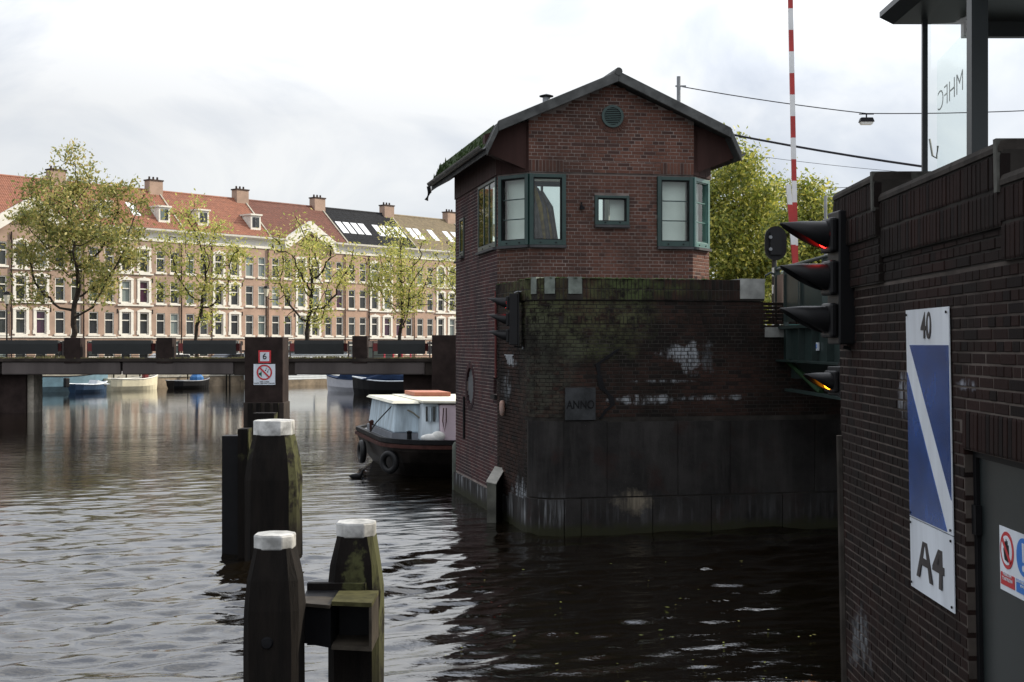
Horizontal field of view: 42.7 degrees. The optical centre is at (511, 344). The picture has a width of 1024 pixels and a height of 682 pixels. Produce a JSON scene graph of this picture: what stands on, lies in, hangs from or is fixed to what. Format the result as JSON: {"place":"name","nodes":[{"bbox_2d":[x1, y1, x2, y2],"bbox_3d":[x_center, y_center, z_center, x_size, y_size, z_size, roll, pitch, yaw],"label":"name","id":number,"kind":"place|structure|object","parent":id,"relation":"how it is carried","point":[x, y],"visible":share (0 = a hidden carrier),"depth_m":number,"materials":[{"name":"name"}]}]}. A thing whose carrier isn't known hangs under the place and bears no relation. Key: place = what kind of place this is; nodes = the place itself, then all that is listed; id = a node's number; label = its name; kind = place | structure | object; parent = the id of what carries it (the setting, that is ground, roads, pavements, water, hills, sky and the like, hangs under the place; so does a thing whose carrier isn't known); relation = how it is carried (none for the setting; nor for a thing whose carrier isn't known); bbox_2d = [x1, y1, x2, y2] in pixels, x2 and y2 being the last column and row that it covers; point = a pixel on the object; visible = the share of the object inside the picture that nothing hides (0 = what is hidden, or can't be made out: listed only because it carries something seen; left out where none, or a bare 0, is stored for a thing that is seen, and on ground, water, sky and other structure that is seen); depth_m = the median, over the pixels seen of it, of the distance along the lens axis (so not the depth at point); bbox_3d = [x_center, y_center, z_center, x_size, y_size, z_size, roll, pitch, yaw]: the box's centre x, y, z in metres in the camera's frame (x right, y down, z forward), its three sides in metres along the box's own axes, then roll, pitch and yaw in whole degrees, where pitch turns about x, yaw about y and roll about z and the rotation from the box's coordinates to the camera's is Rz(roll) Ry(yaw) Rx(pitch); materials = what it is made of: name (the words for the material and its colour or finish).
{"place":"outdoors","nodes":[
{"label":"outdoors","id":0,"kind":"place"},
{"bbox_2d":[0,166,84,356],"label":"terrace house","id":1,"kind":"structure","parent":0,"point":[34,323],"depth_m":114.95,"materials":[{"name":"brown brick"}]},
{"bbox_2d":[0,310,8,335],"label":"window","id":2,"kind":"structure","parent":1,"relation":"in","point":[2,312],"depth_m":112.65,"materials":[{"name":"clear glass"}]},
{"bbox_2d":[0,241,8,266],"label":"window","id":3,"kind":"structure","parent":1,"relation":"in","point":[3,261],"depth_m":112.65,"materials":[{"name":"clear glass"}]},
{"bbox_2d":[12,305,29,335],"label":"window","id":4,"kind":"structure","parent":1,"relation":"in","point":[20,321],"depth_m":113.84,"materials":[{"name":"clear glass"}]},
{"bbox_2d":[12,271,29,301],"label":"window","id":5,"kind":"structure","parent":1,"relation":"in","point":[15,293],"depth_m":113.82,"materials":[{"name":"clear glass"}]},
{"bbox_2d":[33,306,49,335],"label":"window","id":6,"kind":"structure","parent":1,"relation":"in","point":[40,319],"depth_m":115.27,"materials":[{"name":"clear glass"}]},
{"bbox_2d":[54,311,66,335],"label":"window","id":7,"kind":"structure","parent":1,"relation":"in","point":[59,315],"depth_m":116.63,"materials":[{"name":"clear glass"}]},
{"bbox_2d":[54,278,66,302],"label":"window","id":8,"kind":"structure","parent":1,"relation":"in","point":[58,288],"depth_m":116.63,"materials":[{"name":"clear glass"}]},
{"bbox_2d":[66,176,185,356],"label":"terrace house","id":9,"kind":"structure","parent":0,"point":[133,313],"depth_m":123.09,"materials":[{"name":"brown brick"}]},
{"bbox_2d":[88,312,99,335],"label":"window","id":10,"kind":"structure","parent":9,"relation":"in","point":[93,316],"depth_m":119.07,"materials":[{"name":"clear glass"}]},
{"bbox_2d":[103,312,115,335],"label":"window","id":11,"kind":"structure","parent":9,"relation":"in","point":[109,316],"depth_m":120.30,"materials":[{"name":"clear glass"}]},
{"bbox_2d":[119,308,133,335],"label":"window","id":12,"kind":"structure","parent":9,"relation":"in","point":[124,315],"depth_m":121.57,"materials":[{"name":"clear glass"}]},
{"bbox_2d":[119,276,133,303],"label":"window","id":13,"kind":"structure","parent":9,"relation":"in","point":[124,295],"depth_m":121.57,"materials":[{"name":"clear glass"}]},
{"bbox_2d":[137,308,151,335],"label":"window","id":14,"kind":"structure","parent":9,"relation":"in","point":[142,318],"depth_m":122.94,"materials":[{"name":"clear glass"}]},
{"bbox_2d":[137,277,151,304],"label":"window","id":15,"kind":"structure","parent":9,"relation":"in","point":[142,283],"depth_m":122.94,"materials":[{"name":"clear glass"}]},
{"bbox_2d":[137,245,151,273],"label":"window","id":16,"kind":"structure","parent":9,"relation":"in","point":[143,247],"depth_m":123.06,"materials":[{"name":"clear glass"}]},
{"bbox_2d":[155,313,166,335],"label":"window","id":17,"kind":"structure","parent":9,"relation":"in","point":[160,317],"depth_m":124.39,"materials":[{"name":"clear glass"}]},
{"bbox_2d":[155,251,166,273],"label":"window","id":18,"kind":"structure","parent":9,"relation":"in","point":[160,257],"depth_m":124.30,"materials":[{"name":"clear glass"}]},
{"bbox_2d":[169,313,180,336],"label":"window","id":19,"kind":"structure","parent":9,"relation":"in","point":[174,317],"depth_m":125.55,"materials":[{"name":"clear glass"}]},
{"bbox_2d":[146,186,271,356],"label":"terrace house","id":20,"kind":"structure","parent":0,"point":[242,320],"depth_m":130.99,"materials":[{"name":"red brick"}]},
{"bbox_2d":[185,314,193,336],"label":"window","id":21,"kind":"structure","parent":20,"relation":"in","point":[189,322],"depth_m":126.82,"materials":[{"name":"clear glass"}]},
{"bbox_2d":[213,310,225,336],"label":"window","id":22,"kind":"structure","parent":20,"relation":"in","point":[221,331],"depth_m":129.41,"materials":[{"name":"clear glass"}]},
{"bbox_2d":[213,280,225,306],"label":"window","id":23,"kind":"structure","parent":20,"relation":"in","point":[222,302],"depth_m":129.38,"materials":[{"name":"clear glass"}]},
{"bbox_2d":[213,250,225,276],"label":"window","id":24,"kind":"structure","parent":20,"relation":"in","point":[215,260],"depth_m":129.32,"materials":[{"name":"clear glass"}]},
{"bbox_2d":[228,311,241,336],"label":"window","id":25,"kind":"structure","parent":20,"relation":"in","point":[233,319],"depth_m":130.68,"materials":[{"name":"clear glass"}]},
{"bbox_2d":[228,281,241,306],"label":"window","id":26,"kind":"structure","parent":20,"relation":"in","point":[233,300],"depth_m":130.78,"materials":[{"name":"clear glass"}]},
{"bbox_2d":[245,315,254,336],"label":"window","id":27,"kind":"structure","parent":20,"relation":"in","point":[249,318],"depth_m":132.09,"materials":[{"name":"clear glass"}]},
{"bbox_2d":[245,286,254,307],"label":"window","id":28,"kind":"structure","parent":20,"relation":"in","point":[249,289],"depth_m":132.16,"materials":[{"name":"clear glass"}]},
{"bbox_2d":[257,315,265,336],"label":"window","id":29,"kind":"structure","parent":20,"relation":"in","point":[261,318],"depth_m":133.21,"materials":[{"name":"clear glass"}]},
{"bbox_2d":[257,286,265,307],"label":"window","id":30,"kind":"structure","parent":20,"relation":"in","point":[261,297],"depth_m":133.16,"materials":[{"name":"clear glass"}]},
{"bbox_2d":[257,257,265,278],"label":"window","id":31,"kind":"structure","parent":20,"relation":"in","point":[261,260],"depth_m":133.21,"materials":[{"name":"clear glass"}]},
{"bbox_2d":[223,194,349,342],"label":"terrace house","id":32,"kind":"structure","parent":0,"point":[271,212],"depth_m":138.06,"materials":[{"name":"orange brick"}]},
{"bbox_2d":[271,315,280,336],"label":"window","id":33,"kind":"structure","parent":32,"relation":"in","point":[275,319],"depth_m":134.58,"materials":[{"name":"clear glass"}]},
{"bbox_2d":[295,312,306,336],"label":"window","id":34,"kind":"structure","parent":32,"relation":"in","point":[299,333],"depth_m":136.97,"materials":[{"name":"clear glass"}]},
{"bbox_2d":[295,284,307,308],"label":"window","id":35,"kind":"structure","parent":32,"relation":"in","point":[299,305],"depth_m":137.05,"materials":[{"name":"clear glass"}]},
{"bbox_2d":[325,202,417,356],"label":"terrace house","id":36,"kind":"structure","parent":0,"point":[365,316],"depth_m":144.95,"materials":[{"name":"orange brick"}]},
{"bbox_2d":[370,314,380,337],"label":"window","id":37,"kind":"structure","parent":36,"relation":"in","point":[374,322],"depth_m":144.83,"materials":[{"name":"clear glass"}]},
{"bbox_2d":[370,289,380,310],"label":"window","id":38,"kind":"structure","parent":36,"relation":"in","point":[373,304],"depth_m":144.83,"materials":[{"name":"clear glass"}]},
{"bbox_2d":[382,314,392,337],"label":"window","id":39,"kind":"structure","parent":36,"relation":"in","point":[386,324],"depth_m":146.18,"materials":[{"name":"clear glass"}]},
{"bbox_2d":[380,209,455,356],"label":"terrace house","id":40,"kind":"structure","parent":0,"point":[440,320],"depth_m":152.44,"materials":[{"name":"red brick"}]},
{"bbox_2d":[436,315,445,334],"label":"window","id":41,"kind":"structure","parent":40,"relation":"in","point":[439,322],"depth_m":152.52,"materials":[{"name":"white glass"}]},
{"bbox_2d":[436,291,445,312],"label":"window","id":42,"kind":"structure","parent":40,"relation":"in","point":[439,299],"depth_m":152.45,"materials":[{"name":"white glass"}]},
{"bbox_2d":[448,316,455,334],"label":"window","id":43,"kind":"structure","parent":40,"relation":"in","point":[451,320],"depth_m":153.94,"materials":[{"name":"white glass"}]},
{"bbox_2d":[0,385,840,681],"bbox_3d":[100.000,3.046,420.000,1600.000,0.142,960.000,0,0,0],"label":"canal water","id":44,"kind":"structure","parent":0,"point":[117,564],"depth_m":17.43,"materials":[{"name":"black liquid"}]},
{"bbox_2d":[43,375,107,392],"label":"work boat","id":45,"kind":"object","parent":44,"relation":"on","point":[52,383],"visible":0.33,"depth_m":83.62,"materials":[{"name":"metal"}]},
{"bbox_2d":[63,378,108,392],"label":"motor boat","id":46,"kind":"object","parent":44,"relation":"on","point":[91,386],"visible":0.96,"depth_m":82.69,"materials":[{"name":"blue plastic"}]},
{"bbox_2d":[104,375,157,390],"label":"sloop","id":47,"kind":"object","parent":44,"relation":"on","point":[145,382],"visible":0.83,"depth_m":86.92,"materials":[{"name":"metal"}]},
{"bbox_2d":[165,375,209,388],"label":"dinghy","id":48,"kind":"object","parent":44,"relation":"on","point":[197,381],"visible":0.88,"depth_m":90.69,"materials":[{"name":"black plastic"}]},
{"bbox_2d":[0,335,455,412],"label":"fixed bridge","id":49,"kind":"structure","parent":44,"relation":"in","point":[21,384],"depth_m":57.85,"materials":[{"name":"concrete"}]},
{"bbox_2d":[222,428,251,557],"bbox_3d":[-4.013,2.635,19.075,0.400,2.830,0.450,0,0,0],"label":"sheet post","id":50,"kind":"object","parent":44,"relation":"in","point":[235,450],"visible":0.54,"depth_m":19.00,"materials":[{"name":"wood"}]},
{"bbox_2d":[253,412,277,420],"bbox_3d":[-3.800,2.551,20.150,0.330,2.998,0.300,0,0,0],"label":"timber post","id":51,"kind":"object","parent":44,"relation":"in","point":[264,415],"visible":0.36,"depth_m":20.00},
{"bbox_2d":[243,337,289,425],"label":"sign pillar","id":52,"kind":"structure","parent":44,"relation":"in","point":[267,398],"depth_m":49.00,"materials":[{"name":"brick"}]},
{"bbox_2d":[254,364,274,384],"bbox_3d":[-9.267,1.124,48.971,0.810,0.778,0.038,0,0,0],"label":"music sign","id":53,"kind":"object","parent":52,"relation":"attached to","point":[264,374],"visible":1,"depth_m":48.97,"materials":[{"name":"white metal"}]},
{"bbox_2d":[258,350,270,362],"bbox_3d":[-9.257,0.458,48.975,0.469,0.469,0.030,0,0,0],"label":"number sign","id":54,"kind":"object","parent":52,"relation":"attached to","point":[264,356],"visible":1,"depth_m":48.97,"materials":[{"name":"white metal"}]},
{"bbox_2d":[244,419,302,560],"bbox_3d":[-3.411,2.810,18.764,0.742,3.480,0.728,0,0,0],"label":"mooring pile","id":55,"kind":"object","parent":44,"relation":"in","point":[273,486],"visible":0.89,"depth_m":18.43,"materials":[{"name":"wood"}]},
{"bbox_2d":[243,531,305,681],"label":"mooring pile","id":56,"kind":"object","parent":44,"relation":"in","point":[274,628],"visible":1,"depth_m":9.22,"materials":[{"name":"black wood"}]},
{"bbox_2d":[241,350,350,385],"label":"houseboat","id":57,"kind":"object","parent":44,"relation":"on","point":[295,380],"visible":0.12,"depth_m":98.03,"materials":[{"name":"concrete"}]},
{"bbox_2d":[327,375,373,391],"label":"covered boat","id":58,"kind":"object","parent":44,"relation":"on","point":[341,383],"visible":0.26,"depth_m":84.26,"materials":[{"name":"plastic"}]},
{"bbox_2d":[328,519,383,681],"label":"mooring pile","id":59,"kind":"object","parent":44,"relation":"in","point":[356,556],"visible":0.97,"depth_m":10.03,"materials":[{"name":"wood"}]},
{"bbox_2d":[305,582,378,650],"bbox_3d":[-1.288,2.055,9.740,0.547,0.470,0.560,0,0,0],"label":"pile fender","id":60,"kind":"object","parent":59,"relation":"attached to","point":[341,615],"visible":0.94,"depth_m":9.71,"materials":[{"name":"wood"}]},
{"bbox_2d":[352,375,402,394],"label":"covered boat","id":61,"kind":"object","parent":44,"relation":"on","point":[383,384],"visible":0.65,"depth_m":79.35,"materials":[{"name":"black plastic"}]},
{"bbox_2d":[355,390,455,476],"bbox_3d":[-1.480,2.370,32.328,4.113,2.360,6.914,0,0,-15],"label":"barge","id":62,"kind":"object","parent":44,"relation":"on","point":[399,425],"visible":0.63,"depth_m":30.26,"materials":[{"name":"black metal"}]},
{"bbox_2d":[357,440,366,462],"bbox_3d":[-3.740,2.670,32.600,0.160,0.600,0.600,0,0,-17],"label":"fender tyre","id":63,"kind":"object","parent":62,"relation":"hanging from","point":[361,451],"visible":1,"depth_m":32.40,"materials":[{"name":"black rubber"}]},
{"bbox_2d":[380,450,399,473],"bbox_3d":[-2.800,2.690,29.920,0.550,0.550,0.150,0,0,35],"label":"fender tyre","id":64,"kind":"object","parent":62,"relation":"hanging from","point":[393,455],"visible":1,"depth_m":29.85,"materials":[{"name":"black rubber"}]},
{"bbox_2d":[421,431,444,439],"bbox_3d":[-1.799,2.090,29.750,0.554,0.240,0.230,0,0,0],"label":"white sack","id":65,"kind":"object","parent":62,"relation":"on","point":[437,435],"visible":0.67,"depth_m":29.66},
{"bbox_2d":[452,442,455,489],"bbox_3d":[-1.124,3.040,27.500,0.270,2.020,0.270,0,0,0],"label":"stone bollard","id":66,"kind":"object","parent":44,"relation":"in","point":[454,457],"visible":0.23,"depth_m":27.41,"materials":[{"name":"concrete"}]},
{"bbox_2d":[496,277,840,536],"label":"bascule pier","id":67,"kind":"structure","parent":44,"relation":"in","point":[639,405],"depth_m":21.30,"materials":[{"name":"brick"}]},
{"bbox_2d":[486,466,503,522],"bbox_3d":[-0.281,3.098,22.675,0.172,1.905,0.812,0,0,10],"label":"steel fender","id":68,"kind":"object","parent":67,"relation":"attached to","point":[495,486],"visible":0.55,"depth_m":22.34,"materials":[{"name":"black metal"}]},
{"bbox_2d":[488,291,523,348],"bbox_3d":[-0.088,-0.407,21.500,0.602,0.972,0.292,0,0,1],"label":"ship signal","id":69,"kind":"object","parent":67,"relation":"attached to","point":[510,319],"visible":1,"depth_m":21.39,"materials":[{"name":"black plastic"}]},
{"bbox_2d":[424,67,745,509],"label":"bridge keeper house","id":70,"kind":"structure","parent":67,"relation":"on","point":[641,160],"depth_m":23.32,"materials":[{"name":"brown brick"}]},
{"bbox_2d":[457,217,464,258],"bbox_3d":[-0.992,-2.160,26.676,0.195,0.820,0.450,0,0,-13],"label":"window","id":71,"kind":"structure","parent":70,"relation":"in","point":[461,221],"depth_m":26.83,"materials":[{"name":"green paint"}]},
{"bbox_2d":[475,177,496,255],"bbox_3d":[-0.435,-2.350,24.243,0.195,1.300,1.600,0,0,-13],"label":"window","id":72,"kind":"structure","parent":70,"relation":"in","point":[483,248],"depth_m":24.45,"materials":[{"name":"green paint"}]},
{"bbox_2d":[496,173,528,248],"bbox_3d":[0.047,-2.350,23.175,0.688,1.300,0.195,0,0,39],"label":"window","id":73,"kind":"structure","parent":70,"relation":"in","point":[502,243],"depth_m":23.17,"materials":[{"name":"green paint"}]},
{"bbox_2d":[534,182,557,238],"bbox_3d":[0.516,-2.375,23.438,0.664,1.361,0.192,0,0,-10],"label":"curtain","id":74,"kind":"object","parent":70,"relation":"hanging from","point":[544,223],"visible":0.53,"depth_m":23.38,"materials":[{"name":"grey fabric"}]},
{"bbox_2d":[529,173,566,247],"bbox_3d":[0.620,-2.350,23.020,0.660,1.300,0.195,0,0,-10],"label":"window","id":75,"kind":"structure","parent":70,"relation":"in","point":[533,242],"depth_m":22.97,"materials":[{"name":"green paint"}]},
{"bbox_2d":[535,182,603,219],"bbox_3d":[0.644,-2.600,28.251,2.890,1.800,0.697,0,0,0],"label":"window","id":76,"kind":"structure","parent":70,"relation":"in","point":[542,184],"depth_m":28.23,"materials":[{"name":"paint"}]},
{"bbox_2d":[594,195,629,227],"bbox_3d":[1.767,-2.355,23.222,0.633,0.570,0.195,0,0,-10],"label":"window","id":77,"kind":"structure","parent":70,"relation":"in","point":[597,223],"depth_m":23.16,"materials":[{"name":"green paint"}]},
{"bbox_2d":[657,176,693,249],"bbox_3d":[2.912,-2.350,23.424,0.666,1.300,0.195,0,0,-10],"label":"window","id":78,"kind":"structure","parent":70,"relation":"in","point":[661,244],"depth_m":23.38,"materials":[{"name":"green paint"}]},
{"bbox_2d":[693,177,711,251],"bbox_3d":[3.404,-2.350,23.747,0.195,1.300,0.654,0,0,33],"label":"window","id":79,"kind":"structure","parent":70,"relation":"in","point":[704,245],"depth_m":23.93,"materials":[{"name":"green paint"}]},
{"bbox_2d":[764,226,786,324],"bbox_3d":[4.860,-1.240,24.130,0.400,1.880,0.230,0,0,0],"label":"road signal","id":80,"kind":"object","parent":67,"relation":"on","point":[775,243],"visible":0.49,"depth_m":24.10,"materials":[{"name":"black metal"}]},
{"bbox_2d":[776,325,840,399],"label":"lifting bridge","id":81,"kind":"structure","parent":67,"relation":"attached to","point":[807,350],"depth_m":20.19,"materials":[{"name":"green metal"}]},
{"bbox_2d":[765,254,827,325],"bbox_3d":[4.445,-0.812,18.299,0.270,1.020,8.000,0,0,-1],"label":"bridge railing","id":82,"kind":"object","parent":81,"relation":"on","point":[789,291],"visible":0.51,"depth_m":20.92,"materials":[{"name":"green metal"}]},
{"bbox_3d":[5.250,-0.880,24.050,0.500,1.260,0.700,0,0,0],"label":"barrier machine","id":83,"kind":"object","parent":67,"relation":"on","visible":0},
{"bbox_2d":[786,184,796,263],"bbox_3d":[5.105,-2.187,23.900,0.203,1.465,0.050,0,0,0],"label":"barrier boom","id":84,"kind":"object","parent":83,"relation":"on","point":[791,219],"visible":0.7,"depth_m":23.88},
{"bbox_2d":[788,0,797,261],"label":"barrier boom","id":85,"kind":"object","parent":83,"relation":"attached to","point":[792,103],"visible":0.86,"depth_m":24.18,"materials":[{"name":"metal"}]},
{"bbox_2d":[832,138,1023,681],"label":"bridge abutment","id":86,"kind":"object","parent":44,"relation":"in","point":[951,234],"visible":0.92,"depth_m":7.56,"materials":[{"name":"brick"}]},
{"bbox_2d":[780,210,855,350],"bbox_3d":[2.320,-0.485,9.656,0.700,1.130,0.340,0,0,-5],"label":"ship signal","id":87,"kind":"object","parent":86,"relation":"attached to","point":[832,320],"visible":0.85,"depth_m":9.55,"materials":[{"name":"black plastic"}]},
{"bbox_2d":[803,363,840,396],"bbox_3d":[3.876,0.446,16.162,0.620,0.430,0.357,0,0,-20],"label":"ship signal","id":88,"kind":"object","parent":86,"relation":"attached to","point":[828,381],"visible":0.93,"depth_m":16.08,"materials":[{"name":"black plastic"}]},
{"bbox_2d":[905,306,955,613],"bbox_3d":[2.459,0.645,7.728,0.052,1.715,0.856,0,0,1],"label":"depth sign","id":89,"kind":"object","parent":86,"relation":"attached to","point":[930,453],"visible":1,"depth_m":7.67,"materials":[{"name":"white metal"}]},
{"bbox_2d":[879,0,1023,170],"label":"glass shelter","id":90,"kind":"object","parent":86,"relation":"on","point":[981,22],"visible":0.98,"depth_m":9.14,"materials":[{"name":"glass"}]},
{"bbox_2d":[971,451,1023,681],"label":"door","id":91,"kind":"structure","parent":86,"relation":"in","point":[998,483],"depth_m":6.86,"materials":[{"name":"grey paint"}]},
{"bbox_2d":[999,525,1023,600],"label":"safety sign","id":92,"kind":"object","parent":86,"relation":"attached to","point":[1012,562],"visible":1,"depth_m":6.60,"materials":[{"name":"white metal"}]},
{"bbox_2d":[0,0,1023,277],"label":"sky","id":93,"kind":"structure","parent":0,"point":[353,104],"materials":[{"name":"grey"}]},
{"bbox_2d":[734,134,920,166],"bbox_3d":[6.765,-4.931,32.000,6.615,1.748,0.060,0,0,37],"label":"overhead wire","id":94,"kind":"object","parent":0,"point":[842,154],"visible":0.64,"depth_m":31.30,"materials":[{"name":"metal"}]},
{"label":"street","id":95,"kind":"structure","parent":0,"visible":0},
{"bbox_2d":[3,291,10,356],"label":"street lantern","id":96,"kind":"object","parent":95,"relation":"on","point":[6,295],"visible":0.66,"depth_m":84.71,"materials":[{"name":"black metal"}]},
{"bbox_2d":[0,138,163,337],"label":"tree","id":97,"kind":"object","parent":95,"relation":"on","point":[68,231],"visible":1,"depth_m":89.09,"materials":[{"name":"green plant"}]},
{"bbox_2d":[108,374,243,387],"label":"quay wall","id":98,"kind":"structure","parent":95,"relation":"on","point":[217,380],"depth_m":94.97,"materials":[{"name":"concrete"}]},
{"bbox_2d":[144,188,260,356],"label":"tree","id":99,"kind":"object","parent":95,"relation":"on","point":[232,257],"visible":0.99,"depth_m":96.73,"materials":[{"name":"green plant"}]},
{"bbox_2d":[256,208,367,339],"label":"tree","id":100,"kind":"object","parent":95,"relation":"on","point":[314,247],"visible":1,"depth_m":104.50,"materials":[{"name":"green plant"}]},
{"bbox_2d":[347,217,452,356],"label":"tree","id":101,"kind":"object","parent":95,"relation":"on","point":[405,300],"visible":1,"depth_m":111.95,"materials":[{"name":"green plant"}]},
{"bbox_2d":[423,235,455,316],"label":"tree","id":102,"kind":"object","parent":95,"relation":"on","point":[435,253],"visible":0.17,"depth_m":118.31,"materials":[{"name":"green plant"}]},
{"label":"bank ground","id":103,"kind":"structure","parent":0,"visible":0},
{"bbox_2d":[675,76,685,101],"bbox_3d":[4.641,-3.661,36.000,0.290,7.422,0.110,0,0,0],"label":"steel mast","id":104,"kind":"object","parent":103,"relation":"on","point":[678,85],"visible":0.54,"depth_m":35.96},
{"bbox_2d":[684,87,1023,113],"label":"overhead wire","id":105,"kind":"object","parent":104,"relation":"attached to","point":[841,110],"visible":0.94,"depth_m":35.99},
{"bbox_2d":[709,123,785,309],"bbox_3d":[7.922,-4.025,46.829,5.451,8.019,5.422,0,0,-34],"label":"tree","id":106,"kind":"object","parent":103,"relation":"on","point":[727,222],"visible":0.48,"depth_m":45.81,"materials":[{"name":"green plant"}]},
{"bbox_2d":[709,168,805,324],"bbox_3d":[11.152,-3.725,56.179,6.075,7.439,5.712,0,0,0],"label":"tree","id":107,"kind":"object","parent":103,"relation":"on","point":[781,203],"visible":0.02,"depth_m":55.50,"materials":[{"name":"green plant"}]},
{"bbox_2d":[741,157,852,309],"bbox_3d":[9.996,-3.132,43.973,4.550,6.238,4.490,0,0,0],"label":"tree","id":108,"kind":"object","parent":103,"relation":"on","point":[811,204],"visible":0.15,"depth_m":43.63,"materials":[{"name":"green plant"}]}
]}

